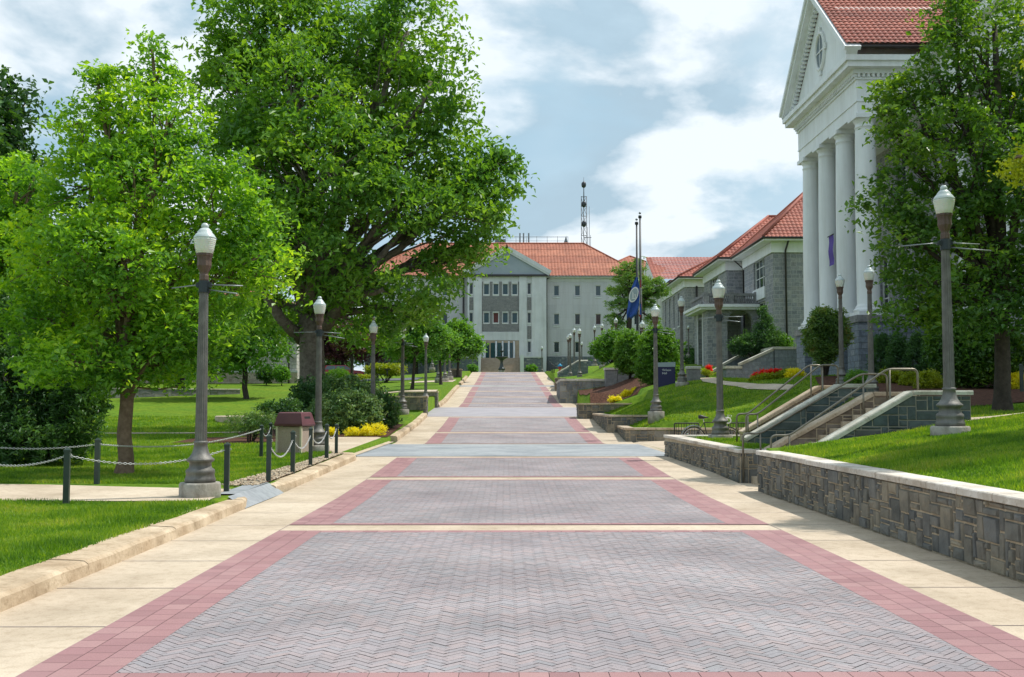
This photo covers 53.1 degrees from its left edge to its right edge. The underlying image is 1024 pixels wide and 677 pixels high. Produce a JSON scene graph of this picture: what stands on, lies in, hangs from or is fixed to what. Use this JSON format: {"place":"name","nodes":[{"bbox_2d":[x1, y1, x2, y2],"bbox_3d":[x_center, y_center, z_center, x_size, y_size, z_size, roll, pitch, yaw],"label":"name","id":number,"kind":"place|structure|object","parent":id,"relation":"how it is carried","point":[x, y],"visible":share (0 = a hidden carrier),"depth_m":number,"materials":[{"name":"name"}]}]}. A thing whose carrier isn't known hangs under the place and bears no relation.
{"place":"outdoors","nodes":[
{"label":"outdoors","id":0,"kind":"place"},
{"bbox_2d":[0,497,217,575],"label":"grass","id":1,"kind":"structure","parent":0,"point":[112,514],"depth_m":14.09,"materials":[{"name":"plant"}]},
{"bbox_2d":[38,414,275,452],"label":"grass","id":2,"kind":"structure","parent":0,"point":[157,438],"depth_m":43.66,"materials":[{"name":"plant"}]},
{"bbox_2d":[0,450,331,483],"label":"grass","id":3,"kind":"structure","parent":0,"point":[46,472],"depth_m":24.41,"materials":[{"name":"plant"}]},
{"bbox_2d":[228,483,283,507],"bbox_3d":[-4.777,2.937,19.272,0.310,0.202,3.100,0,-4,0],"label":"kerb gap apron","id":4,"kind":"object","parent":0,"point":[258,494],"visible":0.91,"depth_m":19.29,"materials":[{"name":"concrete"}]},
{"bbox_2d":[0,0,803,371],"label":"sky","id":5,"kind":"structure","parent":0,"point":[667,111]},
{"bbox_2d":[427,407,576,416],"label":"crossing road","id":6,"kind":"structure","parent":0,"point":[504,412],"depth_m":63.22,"materials":[{"name":"concrete"}]},
{"bbox_2d":[356,442,664,455],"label":"crossing road","id":7,"kind":"structure","parent":0,"point":[389,449],"depth_m":34.90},
{"bbox_2d":[0,372,1023,676],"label":"path","id":8,"kind":"structure","parent":0,"point":[110,594],"depth_m":12.56,"materials":[{"name":"concrete"}]},
{"bbox_2d":[16,372,1023,676],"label":"red paving border","id":9,"kind":"object","parent":8,"relation":"on","point":[892,596],"visible":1,"depth_m":9.42,"materials":[{"name":"brick"}]},
{"bbox_2d":[0,362,1023,574],"bbox_3d":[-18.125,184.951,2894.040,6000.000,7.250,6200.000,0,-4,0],"label":"lawn ground","id":10,"kind":"structure","parent":0,"point":[217,405],"depth_m":57.68,"materials":[{"name":"plant"}]},
{"bbox_2d":[0,64,66,442],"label":"tree","id":11,"kind":"object","parent":10,"relation":"on","point":[12,135],"visible":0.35,"depth_m":36.15,"materials":[{"name":"green plant"}]},
{"bbox_2d":[0,150,68,344],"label":"tree","id":12,"kind":"object","parent":10,"relation":"on","point":[11,204],"visible":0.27,"depth_m":27.86,"materials":[{"name":"green plant"}]},
{"bbox_2d":[0,289,118,466],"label":"evergreen shrub","id":13,"kind":"object","parent":10,"relation":"on","point":[53,418],"visible":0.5,"depth_m":25.76,"materials":[{"name":"green plant"}]},
{"bbox_2d":[62,447,71,503],"bbox_3d":[-7.268,2.344,16.741,0.129,1.135,0.106,1,-4,-10],"label":"bollard","id":14,"kind":"object","parent":10,"relation":"on","point":[66,473],"visible":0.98,"depth_m":16.71,"materials":[{"name":"grey"}]},
{"bbox_2d":[94,438,101,483],"bbox_3d":[-8.343,2.563,20.626,0.129,1.135,0.106,0,-4,0],"label":"bollard","id":15,"kind":"object","parent":10,"relation":"on","point":[97,453],"visible":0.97,"depth_m":20.60,"materials":[{"name":"grey"}]},
{"bbox_2d":[0,484,229,500],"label":"side walk","id":16,"kind":"structure","parent":10,"relation":"on","point":[54,492],"depth_m":18.50,"materials":[{"name":"concrete"}]},
{"bbox_2d":[223,442,230,491],"bbox_3d":[-5.238,2.472,18.849,0.129,1.135,0.106,0,-4,-5],"label":"bollard","id":17,"kind":"object","parent":16,"relation":"on","point":[227,445],"visible":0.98,"depth_m":18.82,"materials":[{"name":"grey"}]},
{"bbox_2d":[0,497,247,611],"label":"kerb","id":18,"kind":"structure","parent":10,"relation":"on","point":[22,585],"depth_m":11.40,"materials":[{"name":"concrete"}]},
{"bbox_2d":[0,24,317,473],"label":"maple tree","id":19,"kind":"object","parent":10,"relation":"on","point":[128,356],"visible":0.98,"depth_m":23.04,"materials":[{"name":"green plant"}]},
{"bbox_2d":[19,291,298,382],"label":"building","id":20,"kind":"structure","parent":10,"relation":"on","point":[293,365],"depth_m":99.69,"materials":[{"name":"stone"}]},
{"bbox_2d":[105,388,240,397],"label":"stone wall","id":21,"kind":"structure","parent":10,"relation":"on","point":[147,393],"depth_m":78.80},
{"bbox_2d":[172,223,242,497],"bbox_3d":[-5.495,0.498,18.171,1.399,5.137,0.790,0,-4,0],"label":"street lamp","id":22,"kind":"object","parent":10,"relation":"on","point":[200,481],"visible":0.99,"depth_m":18.07,"materials":[{"name":"metal"}]},
{"bbox_2d":[173,437,275,442],"bbox_3d":[-10.598,3.908,39.515,4.500,0.057,5.100,0,-4,0],"label":"lawn mulch ring","id":23,"kind":"object","parent":10,"relation":"on","point":[237,439],"visible":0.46,"depth_m":39.06,"materials":[{"name":"soil"}]},
{"bbox_2d":[222,408,282,441],"bbox_3d":[-9.617,3.267,38.073,2.160,1.423,1.660,-1,-4,19],"label":"shrub","id":24,"kind":"object","parent":23,"relation":"on","point":[255,421],"visible":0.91,"depth_m":37.81,"materials":[{"name":"green plant"}]},
{"bbox_2d":[250,396,304,436],"bbox_3d":[-9.405,3.230,41.293,1.683,1.832,1.811,-3,-5,40],"label":"shrub","id":25,"kind":"object","parent":23,"relation":"on","point":[282,405],"visible":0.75,"depth_m":41.07,"materials":[{"name":"green plant"}]},
{"bbox_2d":[179,289,295,398],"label":"tree","id":26,"kind":"object","parent":10,"relation":"on","point":[242,366],"visible":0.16,"depth_m":75.22,"materials":[{"name":"green plant"}]},
{"bbox_2d":[272,364,291,385],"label":"shrub","id":27,"kind":"object","parent":10,"relation":"on","point":[284,373],"visible":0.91,"depth_m":94.57,"materials":[{"name":"green plant"}]},
{"bbox_2d":[221,452,342,485],"bbox_3d":[-5.386,3.163,25.566,0.750,0.136,10.700,0,-4,0],"label":"gravel bed","id":28,"kind":"object","parent":10,"relation":"on","point":[275,475],"visible":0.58,"depth_m":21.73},
{"bbox_2d":[266,434,272,482],"bbox_3d":[-5.012,2.575,21.149,0.138,1.214,0.113,1,-4,-9],"label":"bollard","id":29,"kind":"object","parent":28,"relation":"on","point":[269,441],"visible":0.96,"depth_m":21.11,"materials":[{"name":"grey"}]},
{"bbox_2d":[274,412,314,452],"bbox_3d":[-6.585,2.917,31.031,0.920,1.370,0.930,-1,-4,14],"label":"trash bin","id":30,"kind":"object","parent":10,"relation":"on","point":[300,424],"visible":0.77,"depth_m":30.70,"materials":[{"name":"beige"}]},
{"bbox_2d":[270,452,355,491],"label":"kerb","id":31,"kind":"structure","parent":10,"relation":"on","point":[287,483],"depth_m":24.21,"materials":[{"name":"concrete"}]},
{"bbox_2d":[238,424,402,436],"bbox_3d":[-8.742,4.071,46.481,7.100,0.524,8.600,0,-4,0],"label":"mulch bed","id":32,"kind":"object","parent":10,"relation":"on","point":[391,430],"visible":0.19,"depth_m":44.09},
{"bbox_2d":[287,376,331,413],"bbox_3d":[-9.028,3.071,45.877,2.489,2.867,1.882,0,-4,0],"label":"rounded bush","id":33,"kind":"object","parent":32,"relation":"on","point":[307,398],"visible":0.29,"depth_m":45.65,"materials":[{"name":"green plant"}]},
{"bbox_2d":[287,371,394,416],"bbox_3d":[-8.085,2.924,48.259,5.164,2.779,3.099,0,-4,0],"label":"rounded bush","id":34,"kind":"object","parent":32,"relation":"on","point":[336,383],"visible":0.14,"depth_m":48.04,"materials":[{"name":"green plant"}]},
{"bbox_2d":[304,387,388,433],"bbox_3d":[-7.298,3.413,45.062,3.890,2.577,3.055,0,-4,0],"label":"rounded bush","id":35,"kind":"object","parent":32,"relation":"on","point":[361,403],"visible":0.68,"depth_m":44.26,"materials":[{"name":"green plant"}]},
{"bbox_2d":[171,0,539,406],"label":"old tree","id":36,"kind":"object","parent":32,"relation":"on","point":[340,279],"visible":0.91,"depth_m":48.75,"materials":[{"name":"green plant"}]},
{"bbox_2d":[369,320,377,429],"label":"street lamp","id":37,"kind":"object","parent":32,"relation":"on","point":[373,327],"visible":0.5,"depth_m":46.53,"materials":[{"name":"metal"}]},
{"bbox_2d":[376,392,402,427],"bbox_3d":[-5.820,3.395,47.185,1.602,1.865,1.354,0,-4,0],"label":"rounded bush","id":38,"kind":"object","parent":32,"relation":"on","point":[394,419],"visible":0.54,"depth_m":47.02,"materials":[{"name":"green plant"}]},
{"bbox_2d":[324,316,359,364],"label":"tree","id":39,"kind":"object","parent":10,"relation":"on","point":[340,356],"visible":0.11,"depth_m":110.89,"materials":[{"name":"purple plant"}]},
{"bbox_2d":[328,324,370,389],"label":"tree","id":40,"kind":"object","parent":10,"relation":"on","point":[345,349],"visible":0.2,"depth_m":83.61,"materials":[{"name":"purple plant"}]},
{"bbox_2d":[329,437,391,454],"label":"roadside walk","id":41,"kind":"structure","parent":10,"relation":"on","point":[345,443],"depth_m":37.27,"materials":[{"name":"concrete"}]},
{"bbox_2d":[294,296,344,451],"bbox_3d":[-5.993,1.253,31.748,1.400,5.137,0.790,2,-4,-29],"label":"street lamp","id":42,"kind":"object","parent":41,"relation":"on","point":[319,305],"visible":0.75,"depth_m":31.70,"materials":[{"name":"grey"}]},
{"bbox_2d":[343,316,406,378],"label":"tree","id":43,"kind":"object","parent":10,"relation":"on","point":[366,357],"visible":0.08,"depth_m":107.82,"materials":[{"name":"purple plant"}]},
{"bbox_2d":[362,362,407,382],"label":"hedge","id":44,"kind":"object","parent":10,"relation":"on","point":[395,370],"visible":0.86,"depth_m":99.17,"materials":[{"name":"green plant"}]},
{"bbox_2d":[398,329,416,414],"bbox_3d":[-5.764,1.683,53.968,0.790,5.137,1.399,-4,-5,44],"label":"street lamp","id":45,"kind":"object","parent":10,"relation":"on","point":[404,409],"visible":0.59,"depth_m":53.85,"materials":[{"name":"grey"}]},
{"bbox_2d":[389,413,426,441],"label":"kerb","id":46,"kind":"structure","parent":10,"relation":"on","point":[396,436],"depth_m":48.07,"materials":[{"name":"concrete"}]},
{"bbox_2d":[391,396,428,414],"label":"stone wall","id":47,"kind":"structure","parent":10,"relation":"on","point":[416,402],"depth_m":59.83,"materials":[{"name":"stone"}]},
{"bbox_2d":[384,352,447,373],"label":"tree","id":48,"kind":"object","parent":10,"relation":"on","point":[421,358],"visible":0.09,"depth_m":148.73,"materials":[{"name":"green plant"}]},
{"bbox_2d":[376,303,456,388],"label":"tree","id":49,"kind":"object","parent":10,"relation":"on","point":[439,338],"visible":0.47,"depth_m":77.34,"materials":[{"name":"green plant"}]},
{"bbox_2d":[429,325,464,384],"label":"tree","id":50,"kind":"object","parent":10,"relation":"on","point":[452,347],"visible":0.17,"depth_m":87.69,"materials":[{"name":"green plant"}]},
{"bbox_2d":[432,318,488,376],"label":"tree","id":51,"kind":"object","parent":10,"relation":"on","point":[471,346],"visible":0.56,"depth_m":111.38,"materials":[{"name":"green plant"}]},
{"bbox_2d":[365,233,639,374],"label":"building","id":52,"kind":"structure","parent":10,"relation":"on","point":[548,297],"depth_m":157.13,"materials":[{"name":"white"}]},
{"bbox_2d":[557,360,587,376],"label":"stone wall","id":53,"kind":"structure","parent":10,"relation":"on","point":[563,372],"depth_m":108.06,"materials":[{"name":"stone"}]},
{"bbox_2d":[556,379,604,402],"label":"stone wall","id":54,"kind":"structure","parent":10,"relation":"on","point":[567,390],"depth_m":76.84,"materials":[{"name":"stone"}]},
{"bbox_2d":[581,181,590,245],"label":"radio tower","id":55,"kind":"structure","parent":10,"relation":"on","point":[583,205],"depth_m":217.06,"materials":[{"name":"grey metal"}]},
{"bbox_2d":[576,403,631,418],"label":"stone wall","id":56,"kind":"structure","parent":10,"relation":"on","point":[585,410],"depth_m":57.47,"materials":[{"name":"stone"}]},
{"bbox_2d":[587,326,628,364],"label":"pale shrub","id":57,"kind":"object","parent":10,"relation":"on","point":[602,348],"visible":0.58,"depth_m":87.73,"materials":[{"name":"green plant"}]},
{"bbox_2d":[592,413,647,432],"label":"stone wall","id":58,"kind":"structure","parent":10,"relation":"on","point":[608,423],"depth_m":47.67,"materials":[{"name":"stone"}]},
{"bbox_2d":[578,377,677,402],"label":"sign mulch bed","id":59,"kind":"object","parent":10,"relation":"on","point":[600,394],"visible":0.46,"depth_m":69.15,"materials":[{"name":"soil"}]},
{"bbox_2d":[611,327,641,378],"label":"round bush","id":60,"kind":"object","parent":59,"relation":"on","point":[622,352],"visible":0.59,"depth_m":71.55,"materials":[{"name":"green plant"}]},
{"bbox_2d":[630,320,687,385],"bbox_3d":[8.987,1.092,63.185,3.532,4.597,3.570,0,-4,0],"label":"round bush","id":61,"kind":"object","parent":59,"relation":"on","point":[668,346],"visible":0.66,"depth_m":62.36,"materials":[{"name":"green plant"}]},
{"bbox_2d":[635,218,638,333],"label":"flagpole","id":62,"kind":"object","parent":10,"relation":"on","point":[637,315],"visible":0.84,"depth_m":82.55,"materials":[{"name":"black"}]},
{"bbox_2d":[627,277,639,318],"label":"flag","id":63,"kind":"object","parent":62,"relation":"attached to","point":[633,302],"visible":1,"depth_m":82.03,"materials":[{"name":"blue fabric"}]},
{"bbox_2d":[603,256,672,330],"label":"tree","id":64,"kind":"object","parent":10,"relation":"on","point":[626,278],"visible":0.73,"depth_m":100.32,"materials":[{"name":"green plant"}]},
{"bbox_2d":[637,304,671,423],"bbox_3d":[6.166,1.078,43.961,1.400,5.137,0.790,1,-4,-12],"label":"street lamp","id":65,"kind":"object","parent":10,"relation":"on","point":[656,413],"visible":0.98,"depth_m":43.85,"materials":[{"name":"grey"}]},
{"bbox_2d":[658,362,674,386],"bbox_3d":[8.676,2.063,57.593,1.019,1.469,0.280,0,-4,7],"label":"campus sign","id":66,"kind":"object","parent":10,"relation":"on","point":[666,373],"visible":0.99,"depth_m":57.48,"materials":[{"name":"blue"}]},
{"bbox_2d":[644,257,710,330],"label":"building","id":67,"kind":"structure","parent":10,"relation":"on","point":[652,271],"depth_m":132.99,"materials":[{"name":"red ceramic"}]},
{"bbox_2d":[617,425,741,441],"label":"stone wall","id":68,"kind":"structure","parent":10,"relation":"on","point":[626,433],"depth_m":42.45,"materials":[{"name":"stone"}]},
{"bbox_2d":[675,296,688,386],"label":"street lamp","id":69,"kind":"object","parent":10,"relation":"on","point":[682,378],"visible":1,"depth_m":54.96,"materials":[{"name":"metal"}]},
{"bbox_2d":[660,256,713,357],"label":"building","id":70,"kind":"structure","parent":10,"relation":"on","point":[687,286],"depth_m":109.75,"materials":[{"name":"white"}]},
{"bbox_2d":[663,435,765,482],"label":"stone wall","id":71,"kind":"structure","parent":10,"relation":"on","point":[723,460],"depth_m":25.70,"materials":[{"name":"stone"}]},
{"bbox_2d":[683,292,759,365],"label":"entrance porch","id":72,"kind":"object","parent":10,"relation":"on","point":[705,334],"visible":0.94,"depth_m":80.34,"materials":[{"name":"grey stone"}]},
{"bbox_2d":[701,280,741,438],"bbox_3d":[6.170,0.809,30.450,1.399,5.137,0.790,-2,-4,23],"label":"street lamp","id":73,"kind":"object","parent":10,"relation":"on","point":[720,428],"visible":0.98,"depth_m":30.38,"materials":[{"name":"grey"}]},
{"bbox_2d":[692,215,800,336],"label":"building","id":74,"kind":"structure","parent":10,"relation":"on","point":[725,269],"depth_m":89.76,"materials":[{"name":"white"}]},
{"bbox_2d":[700,378,792,389],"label":"hall walk","id":75,"kind":"structure","parent":10,"relation":"on","point":[756,386],"depth_m":48.40,"materials":[{"name":"concrete"}]},
{"bbox_2d":[700,347,796,378],"bbox_3d":[16.375,1.940,65.339,8.535,2.532,5.810,0,-4,0],"label":"entrance stair","id":76,"kind":"object","parent":10,"relation":"on","point":[766,358],"visible":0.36,"depth_m":62.62,"materials":[{"name":"stone"}]},
{"bbox_2d":[726,302,785,357],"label":"conifer shrub","id":77,"kind":"object","parent":10,"relation":"on","point":[765,335],"visible":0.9,"depth_m":66.28,"materials":[{"name":"green plant"}]},
{"bbox_2d":[730,192,803,353],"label":"building","id":78,"kind":"structure","parent":10,"relation":"on","point":[769,257],"depth_m":75.67,"materials":[{"name":"white"}]},
{"bbox_2d":[753,259,764,291],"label":"window","id":79,"kind":"structure","parent":78,"relation":"in","point":[760,271],"depth_m":80.12,"materials":[{"name":"white"}]},
{"bbox_2d":[693,397,854,447],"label":"grass","id":80,"kind":"structure","parent":10,"relation":"on","point":[724,440],"depth_m":26.63,"materials":[{"name":"plant"}]},
{"bbox_2d":[738,385,831,440],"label":"stair wall","id":81,"kind":"structure","parent":10,"relation":"on","point":[786,406],"depth_m":27.42,"materials":[{"name":"concrete"}]},
{"bbox_2d":[744,384,876,443],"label":"stair wall","id":82,"kind":"structure","parent":10,"relation":"on","point":[794,422],"depth_m":25.92,"materials":[{"name":"grey stone"}]},
{"bbox_2d":[751,408,873,484],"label":"steps","id":83,"kind":"structure","parent":10,"relation":"on","point":[820,437],"depth_m":23.28,"materials":[{"name":"beige stone"}]},
{"bbox_2d":[742,373,888,481],"bbox_3d":[6.938,2.023,23.412,3.377,2.474,0.048,0,-4,0],"label":"handrail","id":84,"kind":"object","parent":83,"relation":"on","point":[812,402],"visible":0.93,"depth_m":23.43,"materials":[{"name":"grey metal"}]},
{"bbox_2d":[770,368,918,447],"bbox_3d":[7.122,1.897,21.918,3.227,2.534,0.048,0,-4,0],"label":"handrail","id":85,"kind":"object","parent":83,"relation":"on","point":[842,399],"visible":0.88,"depth_m":21.95,"materials":[{"name":"grey metal"}]},
{"bbox_2d":[799,304,855,375],"bbox_3d":[14.590,0.118,47.392,2.580,3.498,1.948,0,-4,0],"label":"flowering shrub","id":86,"kind":"object","parent":10,"relation":"on","point":[820,339],"visible":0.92,"depth_m":47.06,"materials":[{"name":"green plant"}]},
{"bbox_2d":[764,392,919,448],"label":"stair wall","id":87,"kind":"structure","parent":10,"relation":"on","point":[814,429],"depth_m":23.58,"materials":[{"name":"concrete"}]},
{"bbox_2d":[756,450,1023,582],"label":"stone wall","id":88,"kind":"structure","parent":10,"relation":"on","point":[978,526],"depth_m":13.12,"materials":[{"name":"stone"}]},
{"bbox_2d":[818,390,973,441],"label":"stair wall","id":89,"kind":"structure","parent":10,"relation":"on","point":[904,410],"depth_m":21.43,"materials":[{"name":"grey stone"}]},
{"bbox_2d":[779,0,1023,375],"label":"portico hall","id":90,"kind":"structure","parent":10,"relation":"on","point":[842,49],"depth_m":53.61,"materials":[{"name":"paint"}]},
{"bbox_2d":[814,27,825,75],"bbox_3d":[16.867,-15.704,56.033,0.213,2.668,1.972,0,-4,0],"label":"round window","id":91,"kind":"structure","parent":90,"relation":"in","point":[820,43],"depth_m":55.99,"materials":[{"name":"white"}]},
{"bbox_2d":[815,376,1023,405],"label":"mulch bed","id":92,"kind":"object","parent":10,"relation":"on","point":[982,396],"visible":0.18,"depth_m":35.38,"materials":[{"name":"soil"}]},
{"bbox_2d":[833,274,846,384],"bbox_3d":[13.712,-0.136,42.684,0.713,5.137,0.713,0,-4,0],"label":"street lamp","id":93,"kind":"object","parent":92,"relation":"on","point":[839,281],"visible":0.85,"depth_m":42.63,"materials":[{"name":"metal"}]},
{"bbox_2d":[842,368,867,383],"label":"cushion shrub","id":94,"kind":"object","parent":92,"relation":"on","point":[852,374],"visible":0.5,"depth_m":40.82,"materials":[{"name":"green plant"}]},
{"bbox_2d":[863,265,879,391],"bbox_3d":[12.834,-0.073,36.662,0.713,5.137,0.713,0,-4,0],"label":"street lamp","id":95,"kind":"object","parent":92,"relation":"on","point":[868,273],"visible":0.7,"depth_m":36.62,"materials":[{"name":"metal"}]},
{"bbox_2d":[865,330,890,375],"bbox_3d":[16.116,0.842,44.661,1.396,2.555,1.368,0,-4,0],"label":"arborvitae","id":96,"kind":"object","parent":92,"relation":"on","point":[879,347],"visible":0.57,"depth_m":44.42,"materials":[{"name":"green plant"}]},
{"bbox_2d":[881,331,914,373],"bbox_3d":[16.495,0.888,43.814,1.386,2.442,1.255,0,-4,0],"label":"arborvitae","id":97,"kind":"object","parent":92,"relation":"on","point":[895,349],"visible":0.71,"depth_m":43.63,"materials":[{"name":"green plant"}]},
{"bbox_2d":[901,330,927,372],"bbox_3d":[17.028,0.952,43.052,1.326,2.679,1.415,0,-4,0],"label":"arborvitae","id":98,"kind":"object","parent":92,"relation":"on","point":[913,347],"visible":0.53,"depth_m":42.92,"materials":[{"name":"green plant"}]},
{"bbox_2d":[912,368,942,388],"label":"cushion shrub","id":99,"kind":"object","parent":92,"relation":"on","point":[929,379],"visible":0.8,"depth_m":36.30,"materials":[{"name":"green plant"}]},
{"bbox_2d":[918,308,1023,388],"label":"bush","id":100,"kind":"object","parent":92,"relation":"on","point":[976,369],"visible":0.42,"depth_m":37.55,"materials":[{"name":"green plant"}]},
{"bbox_2d":[838,0,1023,411],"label":"oak tree","id":101,"kind":"object","parent":10,"relation":"on","point":[989,285],"visible":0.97,"depth_m":25.97,"materials":[{"name":"green plant"}]},
{"bbox_2d":[901,185,990,435],"bbox_3d":[8.296,-0.377,19.517,1.400,5.137,0.790,0,-4,-6],"label":"street lamp","id":102,"kind":"object","parent":10,"relation":"on","point":[949,417],"visible":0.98,"depth_m":19.44,"materials":[{"name":"grey"}]},
{"bbox_2d":[971,403,1023,416],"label":"grass","id":103,"kind":"structure","parent":10,"relation":"on","point":[982,411],"depth_m":25.42,"materials":[{"name":"plant"}]},
{"bbox_2d":[987,5,1023,197],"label":"golden tree","id":104,"kind":"object","parent":10,"relation":"on","point":[1017,169],"visible":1,"depth_m":17.95,"materials":[{"name":"yellow plant"}]},
{"bbox_2d":[48,372,1023,676],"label":"herringbone paving","id":105,"kind":"structure","parent":0,"point":[520,552],"depth_m":9.52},
{"bbox_2d":[612,368,835,427],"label":"grass","id":106,"kind":"structure","parent":0,"point":[640,406],"depth_m":47.33,"materials":[{"name":"plant"}]},
{"bbox_2d":[777,413,1023,491],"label":"grass","id":107,"kind":"structure","parent":0,"point":[890,452],"depth_m":16.77,"materials":[{"name":"plant"}]},
{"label":"steps","id":108,"kind":"object","parent":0,"visible":0},
{"bbox_2d":[736,364,821,441],"bbox_3d":[7.129,1.772,27.288,2.347,2.174,0.048,0,-4,0],"label":"handrail","id":109,"kind":"object","parent":108,"relation":"on","point":[774,392],"visible":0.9,"depth_m":27.29,"materials":[{"name":"grey metal"}]},
{"bbox_2d":[745,364,838,432],"bbox_3d":[7.234,1.732,26.439,2.447,2.144,0.048,0,-4,0],"label":"handrail","id":110,"kind":"object","parent":108,"relation":"on","point":[791,387],"visible":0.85,"depth_m":26.45,"materials":[{"name":"grey metal"}]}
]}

